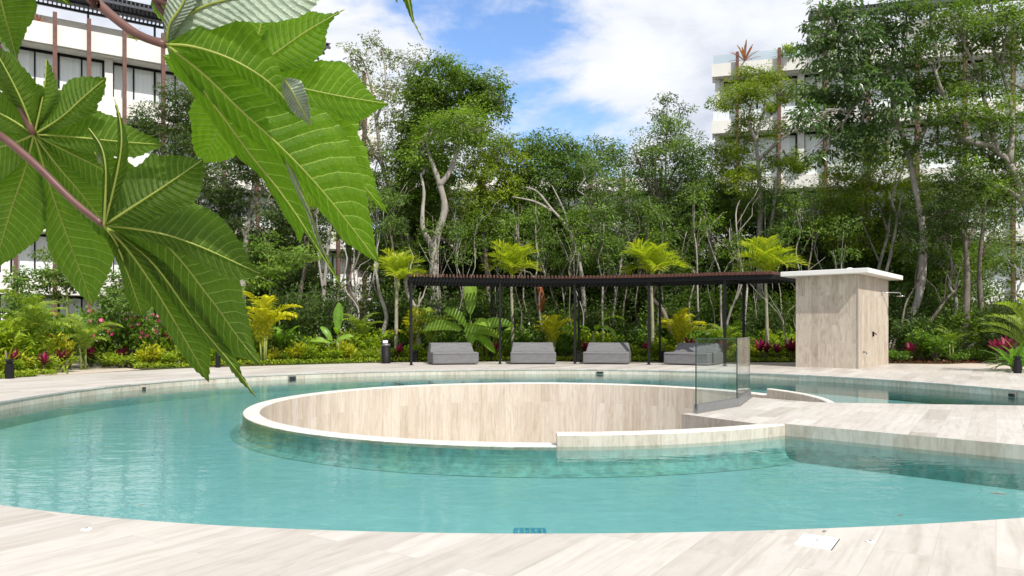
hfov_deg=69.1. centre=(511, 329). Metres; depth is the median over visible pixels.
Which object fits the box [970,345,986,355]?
shrub
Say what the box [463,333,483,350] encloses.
shrub
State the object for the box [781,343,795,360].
shrub
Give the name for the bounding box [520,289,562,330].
shrub
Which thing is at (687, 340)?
cordyline
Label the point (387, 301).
shrub
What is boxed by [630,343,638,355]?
shrub
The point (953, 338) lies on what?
clumping palm
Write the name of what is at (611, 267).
slender stem
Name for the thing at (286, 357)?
shrub
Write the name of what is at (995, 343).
cordyline
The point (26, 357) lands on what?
shrub
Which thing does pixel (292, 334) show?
shrub
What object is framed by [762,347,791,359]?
shrub
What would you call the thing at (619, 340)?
shrub
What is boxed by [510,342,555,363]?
daybed
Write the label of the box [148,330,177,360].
shrub
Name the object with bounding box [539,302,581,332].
shrub
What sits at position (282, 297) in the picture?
shrub
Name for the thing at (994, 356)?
shrub
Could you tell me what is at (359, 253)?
slender stem
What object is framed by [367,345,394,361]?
strap leaf plant
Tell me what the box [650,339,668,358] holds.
shrub
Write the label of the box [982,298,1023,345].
clumping palm
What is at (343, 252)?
tree
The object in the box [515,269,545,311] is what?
dry frond
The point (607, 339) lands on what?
shrub
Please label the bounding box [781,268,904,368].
shower pavilion
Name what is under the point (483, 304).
shrub
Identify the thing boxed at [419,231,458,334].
bare stem
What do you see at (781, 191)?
tree
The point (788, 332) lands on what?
shrub
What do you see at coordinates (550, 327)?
clumping palm
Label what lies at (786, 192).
window
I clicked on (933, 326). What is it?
shrub
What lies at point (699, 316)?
shrub
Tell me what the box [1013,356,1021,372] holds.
bollard lamp
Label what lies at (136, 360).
shrub
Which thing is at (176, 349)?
shrub
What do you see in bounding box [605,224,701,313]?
tree
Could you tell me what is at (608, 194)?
window
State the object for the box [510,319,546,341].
shrub
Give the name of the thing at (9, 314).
shrub
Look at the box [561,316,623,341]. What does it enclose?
banana plant
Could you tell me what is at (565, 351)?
shrub
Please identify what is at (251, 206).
tree
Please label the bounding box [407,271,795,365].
pergola
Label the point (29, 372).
ground cover
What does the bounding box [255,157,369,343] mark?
tree
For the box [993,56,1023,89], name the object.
window
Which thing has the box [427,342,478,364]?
daybed
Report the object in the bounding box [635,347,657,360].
shrub
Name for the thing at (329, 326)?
shrub
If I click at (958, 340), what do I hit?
shrub
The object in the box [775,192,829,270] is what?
tree
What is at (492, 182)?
apartment building
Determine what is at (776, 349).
cordyline
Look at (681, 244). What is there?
tree
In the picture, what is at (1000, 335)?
shrub
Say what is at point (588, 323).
shrub
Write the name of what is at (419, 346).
shrub
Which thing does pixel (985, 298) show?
shrub
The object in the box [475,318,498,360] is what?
clumping palm
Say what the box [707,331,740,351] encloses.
shrub
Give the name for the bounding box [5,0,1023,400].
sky
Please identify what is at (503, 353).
shrub
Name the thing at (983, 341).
shrub
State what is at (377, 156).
tree
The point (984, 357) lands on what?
shrub
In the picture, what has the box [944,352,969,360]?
shrub
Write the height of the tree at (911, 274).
7.201 m
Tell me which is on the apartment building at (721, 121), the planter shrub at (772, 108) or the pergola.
the planter shrub at (772, 108)
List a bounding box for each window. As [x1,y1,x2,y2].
[11,234,58,273]
[12,295,102,321]
[18,46,103,88]
[113,62,190,105]
[113,257,120,275]
[116,299,158,332]
[128,124,190,159]
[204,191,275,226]
[315,251,345,283]
[468,195,513,214]
[537,194,600,213]
[607,194,669,224]
[724,76,796,110]
[724,133,796,168]
[730,192,796,221]
[804,71,886,104]
[804,128,886,164]
[804,189,884,220]
[896,60,982,97]
[896,120,982,159]
[897,185,982,219]
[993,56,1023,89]
[993,183,1023,216]
[993,243,1023,279]
[996,118,1023,146]
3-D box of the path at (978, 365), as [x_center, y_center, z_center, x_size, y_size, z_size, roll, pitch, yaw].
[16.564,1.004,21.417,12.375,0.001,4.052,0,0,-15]
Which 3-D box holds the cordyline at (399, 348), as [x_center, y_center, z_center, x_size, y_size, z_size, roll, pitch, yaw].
[-3.591,0.718,23.440,0.480,0.603,0.537,0,0,28]
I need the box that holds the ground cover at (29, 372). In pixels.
[0,354,795,377]
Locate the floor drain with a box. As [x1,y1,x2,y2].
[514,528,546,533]
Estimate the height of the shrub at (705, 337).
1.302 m
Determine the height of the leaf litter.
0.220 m
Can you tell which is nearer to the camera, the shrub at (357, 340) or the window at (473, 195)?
the shrub at (357, 340)
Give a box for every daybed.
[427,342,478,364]
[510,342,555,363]
[583,342,630,363]
[664,343,722,365]
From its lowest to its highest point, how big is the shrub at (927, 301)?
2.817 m
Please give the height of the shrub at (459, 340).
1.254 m
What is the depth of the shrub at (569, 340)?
25.12 m
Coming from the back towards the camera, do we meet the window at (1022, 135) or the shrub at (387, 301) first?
the window at (1022, 135)
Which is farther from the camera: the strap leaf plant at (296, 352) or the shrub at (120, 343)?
the strap leaf plant at (296, 352)
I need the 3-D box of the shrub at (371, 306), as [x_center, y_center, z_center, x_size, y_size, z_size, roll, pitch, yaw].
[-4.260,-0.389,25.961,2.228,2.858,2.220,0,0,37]
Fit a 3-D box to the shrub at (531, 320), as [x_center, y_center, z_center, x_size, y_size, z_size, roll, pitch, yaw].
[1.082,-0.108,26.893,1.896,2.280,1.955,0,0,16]
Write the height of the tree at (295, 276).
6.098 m
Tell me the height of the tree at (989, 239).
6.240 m
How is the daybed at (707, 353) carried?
on the deck
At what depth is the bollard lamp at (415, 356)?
22.82 m
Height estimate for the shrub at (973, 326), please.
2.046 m
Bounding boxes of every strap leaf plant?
[0,346,37,372]
[83,346,120,367]
[277,341,309,363]
[357,343,379,358]
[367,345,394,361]
[473,343,496,360]
[651,340,675,360]
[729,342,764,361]
[772,44,793,57]
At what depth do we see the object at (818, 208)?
28.31 m
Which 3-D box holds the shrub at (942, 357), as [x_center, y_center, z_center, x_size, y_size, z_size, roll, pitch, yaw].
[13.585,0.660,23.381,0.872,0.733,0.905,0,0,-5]
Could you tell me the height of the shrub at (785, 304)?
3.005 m
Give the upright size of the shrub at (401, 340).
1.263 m
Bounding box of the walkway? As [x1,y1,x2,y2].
[682,397,1023,490]
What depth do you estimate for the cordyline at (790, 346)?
23.13 m
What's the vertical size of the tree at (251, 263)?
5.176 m
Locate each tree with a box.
[0,265,43,322]
[12,246,78,327]
[90,267,136,365]
[124,77,246,221]
[201,155,291,304]
[232,212,334,306]
[235,229,260,313]
[239,230,324,361]
[241,218,302,292]
[246,258,280,306]
[252,227,345,314]
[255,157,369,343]
[310,205,376,345]
[328,223,424,320]
[336,30,433,251]
[342,213,456,300]
[344,161,416,338]
[351,180,473,303]
[371,247,427,360]
[377,46,518,342]
[395,97,501,335]
[400,194,508,321]
[410,230,525,319]
[427,203,534,322]
[443,117,540,303]
[446,227,600,321]
[468,200,607,332]
[480,239,540,343]
[496,126,631,312]
[512,146,647,321]
[519,193,646,352]
[556,221,615,304]
[559,225,680,333]
[578,193,714,319]
[592,224,645,324]
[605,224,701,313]
[611,108,723,304]
[618,238,690,358]
[627,205,724,304]
[646,91,699,203]
[656,178,777,314]
[669,198,749,302]
[672,171,836,314]
[678,139,765,306]
[702,233,792,329]
[704,60,826,338]
[730,234,809,360]
[745,197,874,302]
[782,0,940,353]
[784,182,909,290]
[795,133,936,269]
[811,221,916,297]
[831,211,925,272]
[845,175,979,343]
[874,159,1023,312]
[878,152,960,283]
[894,0,1023,210]
[906,155,1013,358]
[933,221,1019,302]
[967,175,1023,350]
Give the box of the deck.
[0,361,1023,575]
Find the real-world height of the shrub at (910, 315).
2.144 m
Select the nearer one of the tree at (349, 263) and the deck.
the deck
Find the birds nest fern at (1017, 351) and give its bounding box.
[982,340,1023,370]
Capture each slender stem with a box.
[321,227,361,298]
[347,201,375,326]
[348,161,374,319]
[364,193,392,332]
[368,183,408,286]
[381,181,414,334]
[392,246,426,291]
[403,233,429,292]
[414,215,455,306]
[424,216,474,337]
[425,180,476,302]
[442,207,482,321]
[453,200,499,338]
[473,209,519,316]
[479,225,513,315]
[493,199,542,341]
[497,211,533,356]
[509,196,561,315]
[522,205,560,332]
[526,219,567,355]
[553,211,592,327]
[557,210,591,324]
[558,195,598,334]
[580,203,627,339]
[588,237,630,326]
[589,222,631,335]
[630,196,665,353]
[631,249,674,338]
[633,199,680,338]
[643,228,688,311]
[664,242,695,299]
[675,179,722,326]
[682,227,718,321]
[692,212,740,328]
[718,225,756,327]
[732,239,760,331]
[742,238,781,333]
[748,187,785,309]
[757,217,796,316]
[761,213,796,315]
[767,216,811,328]
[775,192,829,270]
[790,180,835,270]
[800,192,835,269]
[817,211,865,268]
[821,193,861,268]
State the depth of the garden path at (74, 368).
18.72 m
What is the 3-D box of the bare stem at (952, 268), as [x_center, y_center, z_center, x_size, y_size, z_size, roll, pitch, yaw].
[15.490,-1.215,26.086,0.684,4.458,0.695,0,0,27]
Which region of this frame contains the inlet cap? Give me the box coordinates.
[81,527,91,530]
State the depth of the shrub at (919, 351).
23.09 m
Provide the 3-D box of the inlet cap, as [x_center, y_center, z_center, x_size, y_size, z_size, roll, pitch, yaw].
[-2.128,0.996,3.720,0.052,0.008,0.052,0,0,0]
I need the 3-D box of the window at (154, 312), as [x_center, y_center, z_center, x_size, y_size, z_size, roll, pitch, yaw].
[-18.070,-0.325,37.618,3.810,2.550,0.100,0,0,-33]
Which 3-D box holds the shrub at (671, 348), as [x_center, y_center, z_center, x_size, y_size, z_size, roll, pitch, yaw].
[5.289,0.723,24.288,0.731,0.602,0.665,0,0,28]
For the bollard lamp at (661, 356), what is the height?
0.355 m
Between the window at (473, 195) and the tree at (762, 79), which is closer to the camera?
the tree at (762, 79)
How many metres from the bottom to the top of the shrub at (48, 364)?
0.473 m
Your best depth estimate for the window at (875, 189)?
40.97 m
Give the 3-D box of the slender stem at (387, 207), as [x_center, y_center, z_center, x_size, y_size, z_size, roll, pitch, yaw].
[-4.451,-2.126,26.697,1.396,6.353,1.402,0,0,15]
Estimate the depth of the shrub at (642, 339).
24.92 m
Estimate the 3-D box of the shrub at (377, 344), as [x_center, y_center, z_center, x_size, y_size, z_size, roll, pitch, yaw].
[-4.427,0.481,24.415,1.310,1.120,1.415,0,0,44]
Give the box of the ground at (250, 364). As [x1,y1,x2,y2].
[0,330,1004,378]
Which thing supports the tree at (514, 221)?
on the ground at (250, 364)
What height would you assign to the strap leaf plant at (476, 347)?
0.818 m
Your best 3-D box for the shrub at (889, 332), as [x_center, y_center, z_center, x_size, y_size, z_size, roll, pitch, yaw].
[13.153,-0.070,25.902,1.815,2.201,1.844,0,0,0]
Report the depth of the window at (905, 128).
39.94 m
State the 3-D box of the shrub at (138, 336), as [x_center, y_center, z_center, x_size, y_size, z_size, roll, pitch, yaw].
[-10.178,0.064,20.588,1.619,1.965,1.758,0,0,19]
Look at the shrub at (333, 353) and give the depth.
22.69 m
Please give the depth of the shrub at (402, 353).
23.61 m
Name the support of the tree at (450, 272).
on the ground at (250, 364)
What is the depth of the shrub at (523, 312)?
28.96 m
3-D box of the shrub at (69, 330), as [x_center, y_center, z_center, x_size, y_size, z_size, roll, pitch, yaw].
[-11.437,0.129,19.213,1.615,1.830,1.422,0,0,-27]
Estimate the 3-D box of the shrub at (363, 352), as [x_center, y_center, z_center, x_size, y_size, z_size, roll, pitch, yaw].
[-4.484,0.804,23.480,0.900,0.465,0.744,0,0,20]
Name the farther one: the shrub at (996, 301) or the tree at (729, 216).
the tree at (729, 216)
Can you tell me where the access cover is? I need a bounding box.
[794,534,839,549]
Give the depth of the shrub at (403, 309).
25.51 m
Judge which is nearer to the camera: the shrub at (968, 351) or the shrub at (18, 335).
the shrub at (18, 335)
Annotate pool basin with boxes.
[0,370,1023,533]
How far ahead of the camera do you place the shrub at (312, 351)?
22.29 m
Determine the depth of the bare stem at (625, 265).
27.95 m
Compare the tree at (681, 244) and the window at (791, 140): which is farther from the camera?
the window at (791, 140)
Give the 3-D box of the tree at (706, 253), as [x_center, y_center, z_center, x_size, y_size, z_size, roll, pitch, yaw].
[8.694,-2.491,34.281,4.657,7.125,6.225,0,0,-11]
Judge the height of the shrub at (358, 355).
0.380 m
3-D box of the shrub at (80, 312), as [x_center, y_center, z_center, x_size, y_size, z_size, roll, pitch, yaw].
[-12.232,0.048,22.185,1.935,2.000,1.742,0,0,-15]
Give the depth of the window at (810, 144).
41.52 m
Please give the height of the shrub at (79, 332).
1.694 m
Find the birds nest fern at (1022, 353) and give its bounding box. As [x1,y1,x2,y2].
[989,344,1023,368]
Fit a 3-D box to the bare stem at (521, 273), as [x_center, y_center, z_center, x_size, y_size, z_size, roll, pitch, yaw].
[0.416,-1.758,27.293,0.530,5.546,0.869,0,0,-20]
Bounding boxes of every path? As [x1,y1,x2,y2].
[37,363,139,375]
[908,362,1023,369]
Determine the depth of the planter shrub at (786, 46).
40.66 m
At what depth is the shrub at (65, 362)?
17.47 m
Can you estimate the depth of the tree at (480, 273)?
30.62 m
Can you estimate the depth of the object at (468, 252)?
28.24 m
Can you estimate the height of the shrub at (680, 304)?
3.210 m
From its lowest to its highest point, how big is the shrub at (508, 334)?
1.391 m
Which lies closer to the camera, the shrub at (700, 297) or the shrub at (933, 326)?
the shrub at (933, 326)
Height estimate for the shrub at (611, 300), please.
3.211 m
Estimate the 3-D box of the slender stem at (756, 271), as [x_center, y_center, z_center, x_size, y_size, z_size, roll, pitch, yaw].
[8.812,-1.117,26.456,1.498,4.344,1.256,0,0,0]
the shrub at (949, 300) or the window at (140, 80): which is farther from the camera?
the window at (140, 80)
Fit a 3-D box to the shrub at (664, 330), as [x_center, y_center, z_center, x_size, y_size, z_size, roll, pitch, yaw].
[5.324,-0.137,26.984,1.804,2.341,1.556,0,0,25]
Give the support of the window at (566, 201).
in the apartment building at (492, 182)
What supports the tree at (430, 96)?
on the ground at (250, 364)
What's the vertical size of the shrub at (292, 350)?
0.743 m
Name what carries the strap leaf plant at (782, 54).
on the apartment building at (721, 121)
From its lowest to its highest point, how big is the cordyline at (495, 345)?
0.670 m
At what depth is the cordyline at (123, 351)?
19.93 m
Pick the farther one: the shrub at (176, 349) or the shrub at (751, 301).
the shrub at (751, 301)
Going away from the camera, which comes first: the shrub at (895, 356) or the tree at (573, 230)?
the shrub at (895, 356)
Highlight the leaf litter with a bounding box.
[888,353,1005,363]
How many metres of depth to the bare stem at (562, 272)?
28.12 m
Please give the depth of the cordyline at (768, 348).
23.44 m
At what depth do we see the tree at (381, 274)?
31.18 m
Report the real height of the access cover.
0.010 m
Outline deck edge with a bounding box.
[0,369,1023,533]
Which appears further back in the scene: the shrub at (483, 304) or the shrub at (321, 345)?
the shrub at (483, 304)
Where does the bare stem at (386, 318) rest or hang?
on the ground at (250, 364)
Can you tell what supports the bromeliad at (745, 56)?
on the apartment building at (721, 121)
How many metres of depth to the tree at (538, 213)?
26.44 m
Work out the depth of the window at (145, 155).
37.51 m
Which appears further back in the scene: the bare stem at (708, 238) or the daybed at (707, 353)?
the bare stem at (708, 238)
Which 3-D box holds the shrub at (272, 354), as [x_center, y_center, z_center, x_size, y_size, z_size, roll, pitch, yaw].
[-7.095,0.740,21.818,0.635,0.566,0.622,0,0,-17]
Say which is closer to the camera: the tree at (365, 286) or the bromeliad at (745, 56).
the tree at (365, 286)
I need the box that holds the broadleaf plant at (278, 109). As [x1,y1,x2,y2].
[0,0,423,396]
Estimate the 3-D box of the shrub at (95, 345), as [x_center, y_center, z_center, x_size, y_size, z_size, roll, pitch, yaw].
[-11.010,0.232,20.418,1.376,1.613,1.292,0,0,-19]
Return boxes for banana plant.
[273,326,304,357]
[310,303,353,361]
[423,286,513,352]
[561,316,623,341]
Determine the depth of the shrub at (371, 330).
25.65 m
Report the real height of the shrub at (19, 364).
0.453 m
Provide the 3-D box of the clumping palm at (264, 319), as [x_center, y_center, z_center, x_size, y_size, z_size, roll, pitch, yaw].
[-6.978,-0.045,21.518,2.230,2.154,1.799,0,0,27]
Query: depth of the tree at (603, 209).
25.63 m
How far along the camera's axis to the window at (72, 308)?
35.71 m
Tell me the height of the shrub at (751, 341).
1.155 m
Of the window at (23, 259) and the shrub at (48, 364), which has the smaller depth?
the shrub at (48, 364)
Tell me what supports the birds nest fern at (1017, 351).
on the ground at (250, 364)
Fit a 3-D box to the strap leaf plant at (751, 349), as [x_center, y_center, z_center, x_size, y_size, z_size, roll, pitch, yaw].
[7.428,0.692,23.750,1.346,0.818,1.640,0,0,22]
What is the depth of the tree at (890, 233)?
32.27 m
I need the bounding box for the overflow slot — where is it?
[1008,392,1016,397]
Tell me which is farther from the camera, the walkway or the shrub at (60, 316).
the shrub at (60, 316)
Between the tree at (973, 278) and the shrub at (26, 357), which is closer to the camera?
the shrub at (26, 357)
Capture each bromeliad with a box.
[34,13,48,22]
[729,39,759,61]
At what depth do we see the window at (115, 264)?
36.69 m
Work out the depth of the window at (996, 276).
39.01 m
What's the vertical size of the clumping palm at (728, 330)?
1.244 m
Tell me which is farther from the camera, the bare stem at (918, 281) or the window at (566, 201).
the window at (566, 201)
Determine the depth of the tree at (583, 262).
35.13 m
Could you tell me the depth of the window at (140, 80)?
37.31 m
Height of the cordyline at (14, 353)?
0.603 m
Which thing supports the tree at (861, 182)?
on the ground at (250, 364)
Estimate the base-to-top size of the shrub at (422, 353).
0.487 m
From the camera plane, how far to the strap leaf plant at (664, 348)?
24.09 m
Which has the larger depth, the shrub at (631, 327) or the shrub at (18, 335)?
the shrub at (631, 327)
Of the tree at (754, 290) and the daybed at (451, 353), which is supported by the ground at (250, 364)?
the tree at (754, 290)
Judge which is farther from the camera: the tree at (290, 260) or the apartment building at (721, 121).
the apartment building at (721, 121)
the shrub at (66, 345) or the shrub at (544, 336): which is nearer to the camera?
the shrub at (66, 345)
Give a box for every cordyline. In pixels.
[1,349,22,359]
[33,351,53,374]
[51,349,70,371]
[87,346,95,366]
[114,345,129,355]
[394,343,407,360]
[493,341,498,353]
[580,340,587,350]
[639,341,651,350]
[682,337,698,342]
[752,338,771,361]
[763,341,771,361]
[770,343,783,360]
[782,337,795,357]
[903,342,917,361]
[985,338,1002,363]
[991,335,1019,362]
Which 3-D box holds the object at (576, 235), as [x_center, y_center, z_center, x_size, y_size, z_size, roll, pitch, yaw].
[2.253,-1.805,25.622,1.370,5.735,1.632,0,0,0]
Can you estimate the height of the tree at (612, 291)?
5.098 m
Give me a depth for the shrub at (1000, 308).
22.89 m
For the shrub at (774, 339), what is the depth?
24.41 m
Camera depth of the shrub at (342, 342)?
23.64 m
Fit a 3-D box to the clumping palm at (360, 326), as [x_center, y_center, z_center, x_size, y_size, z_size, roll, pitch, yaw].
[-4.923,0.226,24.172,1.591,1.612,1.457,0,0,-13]
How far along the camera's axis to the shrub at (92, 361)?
20.44 m
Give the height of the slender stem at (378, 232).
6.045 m
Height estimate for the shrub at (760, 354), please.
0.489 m
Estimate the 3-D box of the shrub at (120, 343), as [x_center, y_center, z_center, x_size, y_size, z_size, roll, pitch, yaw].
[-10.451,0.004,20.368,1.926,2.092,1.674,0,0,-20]
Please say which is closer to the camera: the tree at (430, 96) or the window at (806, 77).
the tree at (430, 96)
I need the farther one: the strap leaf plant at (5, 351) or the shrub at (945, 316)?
the shrub at (945, 316)
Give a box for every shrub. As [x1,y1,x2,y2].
[0,318,38,355]
[0,326,39,359]
[0,348,6,370]
[0,357,33,370]
[2,327,61,372]
[4,301,67,342]
[4,347,37,369]
[26,355,58,372]
[38,330,77,359]
[41,299,103,368]
[41,314,82,354]
[42,353,78,372]
[63,307,103,361]
[69,302,126,363]
[74,323,111,365]
[88,309,134,365]
[92,301,157,366]
[98,352,139,367]
[110,301,171,355]
[118,355,143,366]
[134,341,165,367]
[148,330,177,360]
[150,311,182,362]
[155,352,180,366]
[163,351,184,366]
[172,345,188,365]
[210,348,223,365]
[242,292,293,339]
[243,290,284,326]
[252,334,274,354]
[262,345,280,363]
[266,280,323,341]
[267,321,298,355]
[269,351,291,363]
[273,278,326,344]
[283,278,354,349]
[283,339,308,362]
[290,328,311,348]
[299,343,320,360]
[304,335,333,352]
[314,289,372,344]
[314,351,330,361]
[321,347,348,362]
[329,339,348,349]
[338,341,357,359]
[340,328,378,353]
[348,321,381,342]
[351,351,369,360]
[354,348,380,361]
[356,280,418,338]
[356,328,398,360]
[365,283,415,348]
[375,347,402,357]
[376,284,434,354]
[380,326,408,349]
[387,283,432,335]
[391,348,407,360]
[403,320,427,355]
[403,342,423,357]
[415,286,488,339]
[417,348,427,357]
[420,287,469,342]
[421,330,459,348]
[439,330,466,342]
[460,286,517,322]
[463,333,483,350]
[464,286,531,348]
[475,346,493,359]
[478,327,520,358]
[493,291,535,333]
[493,349,507,358]
[501,338,513,354]
[502,326,528,351]
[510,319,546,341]
[517,295,564,338]
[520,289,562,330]
[532,318,571,350]
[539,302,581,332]
[539,335,566,356]
[544,287,597,354]
[557,323,587,358]
[557,335,577,360]
[563,295,609,336]
[567,327,602,354]
[573,274,634,332]
[586,338,609,341]
[588,331,624,341]
[594,301,629,339]
[597,330,628,341]
[607,286,667,333]
[609,326,641,349]
[616,322,642,347]
[629,323,663,351]
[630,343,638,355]
[634,273,696,335]
[635,293,681,339]
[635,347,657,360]
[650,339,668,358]
[655,333,676,349]
[661,291,712,339]
[664,324,711,348]
[665,342,675,351]
[668,285,728,334]
[685,326,719,342]
[693,285,752,330]
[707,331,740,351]
[716,319,750,352]
[726,335,753,351]
[726,349,735,360]
[728,287,776,340]
[731,290,789,345]
[731,338,758,357]
[739,327,769,348]
[750,299,795,342]
[750,349,770,359]
[756,283,795,336]
[758,328,795,356]
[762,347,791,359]
[766,101,777,114]
[777,325,795,355]
[778,283,795,322]
[780,332,795,358]
[781,41,796,55]
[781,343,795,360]
[888,267,927,341]
[888,296,918,350]
[888,298,935,356]
[888,319,930,360]
[888,348,913,361]
[891,285,945,348]
[901,315,944,359]
[901,327,936,360]
[911,282,975,326]
[912,322,960,361]
[927,298,975,353]
[929,326,968,352]
[933,342,956,359]
[934,299,985,352]
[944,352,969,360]
[951,293,1011,344]
[954,289,1018,354]
[954,347,992,360]
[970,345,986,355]
[970,351,1000,360]
[971,318,1005,359]
[978,314,1023,356]
[983,291,1022,315]
[986,285,1023,349]
[986,351,1003,361]
[1000,291,1023,319]
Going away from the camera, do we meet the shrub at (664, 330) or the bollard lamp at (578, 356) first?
the bollard lamp at (578, 356)
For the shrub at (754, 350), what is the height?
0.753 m
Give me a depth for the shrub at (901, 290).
26.83 m
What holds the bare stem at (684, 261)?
on the ground at (250, 364)
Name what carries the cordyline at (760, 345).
on the ground at (250, 364)
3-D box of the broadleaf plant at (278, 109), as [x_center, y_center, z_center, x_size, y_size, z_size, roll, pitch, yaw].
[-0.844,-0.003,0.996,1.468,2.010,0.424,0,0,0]
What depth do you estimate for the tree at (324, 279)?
26.97 m
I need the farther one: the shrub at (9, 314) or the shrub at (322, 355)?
the shrub at (322, 355)
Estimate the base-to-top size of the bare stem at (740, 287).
6.041 m
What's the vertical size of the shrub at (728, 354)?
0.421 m
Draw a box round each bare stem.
[340,240,370,320]
[373,235,388,338]
[404,247,426,356]
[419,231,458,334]
[455,232,477,311]
[513,211,529,328]
[550,217,574,354]
[602,169,643,325]
[608,228,634,326]
[619,229,673,335]
[665,216,694,321]
[704,210,736,329]
[715,192,759,326]
[729,221,749,331]
[750,284,795,343]
[888,241,928,358]
[921,263,960,322]
[944,235,963,357]
[998,246,1023,301]
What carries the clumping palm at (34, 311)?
on the ground at (250, 364)
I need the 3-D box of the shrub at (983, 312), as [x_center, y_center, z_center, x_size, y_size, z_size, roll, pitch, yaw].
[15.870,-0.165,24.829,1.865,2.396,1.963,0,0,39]
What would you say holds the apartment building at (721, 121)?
on the ground at (250, 364)
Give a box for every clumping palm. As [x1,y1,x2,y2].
[0,289,80,347]
[57,313,122,369]
[242,290,301,364]
[338,312,382,360]
[391,307,433,345]
[408,306,456,342]
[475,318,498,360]
[533,314,573,350]
[656,308,707,344]
[706,323,741,348]
[934,325,966,361]
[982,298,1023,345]
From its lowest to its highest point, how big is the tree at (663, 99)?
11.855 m
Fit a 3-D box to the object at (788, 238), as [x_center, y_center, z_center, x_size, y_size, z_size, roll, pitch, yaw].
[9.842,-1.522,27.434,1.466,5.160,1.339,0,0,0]
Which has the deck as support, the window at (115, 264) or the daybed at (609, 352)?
the daybed at (609, 352)
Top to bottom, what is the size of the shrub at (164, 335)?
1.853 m
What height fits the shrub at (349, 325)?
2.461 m
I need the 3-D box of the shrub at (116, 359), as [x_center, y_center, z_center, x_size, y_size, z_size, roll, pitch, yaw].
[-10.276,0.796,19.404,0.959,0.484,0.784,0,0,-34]
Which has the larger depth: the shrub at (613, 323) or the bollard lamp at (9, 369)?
the shrub at (613, 323)
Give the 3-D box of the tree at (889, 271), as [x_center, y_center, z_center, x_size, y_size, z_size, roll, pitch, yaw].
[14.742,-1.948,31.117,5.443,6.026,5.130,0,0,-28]
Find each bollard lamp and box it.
[4,359,14,378]
[215,352,220,367]
[381,339,390,363]
[413,350,417,361]
[576,350,581,361]
[659,351,664,361]
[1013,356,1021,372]
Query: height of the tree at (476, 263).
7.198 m
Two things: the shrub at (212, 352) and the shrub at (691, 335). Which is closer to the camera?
the shrub at (212, 352)
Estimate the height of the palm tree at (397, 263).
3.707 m
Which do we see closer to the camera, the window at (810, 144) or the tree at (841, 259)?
the tree at (841, 259)
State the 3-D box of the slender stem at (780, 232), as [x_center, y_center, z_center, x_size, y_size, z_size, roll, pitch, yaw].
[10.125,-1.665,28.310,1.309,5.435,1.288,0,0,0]
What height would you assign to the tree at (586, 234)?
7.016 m
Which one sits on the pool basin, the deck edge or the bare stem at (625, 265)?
the deck edge
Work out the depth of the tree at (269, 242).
35.41 m
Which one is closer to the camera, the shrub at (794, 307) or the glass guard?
the glass guard
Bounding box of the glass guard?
[694,337,750,413]
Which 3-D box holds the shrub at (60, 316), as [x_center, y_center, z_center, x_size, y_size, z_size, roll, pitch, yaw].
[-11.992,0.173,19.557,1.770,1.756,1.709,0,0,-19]
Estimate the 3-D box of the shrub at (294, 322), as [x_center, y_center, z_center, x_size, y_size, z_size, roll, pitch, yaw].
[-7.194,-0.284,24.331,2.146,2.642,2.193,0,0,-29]
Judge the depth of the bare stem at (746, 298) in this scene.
26.52 m
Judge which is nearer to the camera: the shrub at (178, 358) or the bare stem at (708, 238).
the shrub at (178, 358)
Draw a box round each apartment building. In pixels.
[0,0,376,346]
[390,170,703,332]
[712,0,1023,347]
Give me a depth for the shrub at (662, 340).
24.91 m
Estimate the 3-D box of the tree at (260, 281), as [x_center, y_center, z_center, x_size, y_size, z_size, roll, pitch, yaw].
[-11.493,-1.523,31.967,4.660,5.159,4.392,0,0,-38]
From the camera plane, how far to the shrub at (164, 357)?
19.90 m
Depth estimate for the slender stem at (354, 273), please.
26.91 m
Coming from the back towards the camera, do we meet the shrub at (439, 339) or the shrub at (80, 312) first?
the shrub at (439, 339)
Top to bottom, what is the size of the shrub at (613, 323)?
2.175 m
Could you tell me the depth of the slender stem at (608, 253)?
25.72 m
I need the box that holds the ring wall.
[230,382,833,477]
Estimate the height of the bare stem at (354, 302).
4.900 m
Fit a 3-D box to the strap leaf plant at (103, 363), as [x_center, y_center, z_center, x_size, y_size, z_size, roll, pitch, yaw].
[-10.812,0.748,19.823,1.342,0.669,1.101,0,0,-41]
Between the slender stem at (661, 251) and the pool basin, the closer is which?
the pool basin
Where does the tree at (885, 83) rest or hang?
on the ground at (250, 364)
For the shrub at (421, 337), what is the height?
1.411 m
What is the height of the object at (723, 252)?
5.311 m

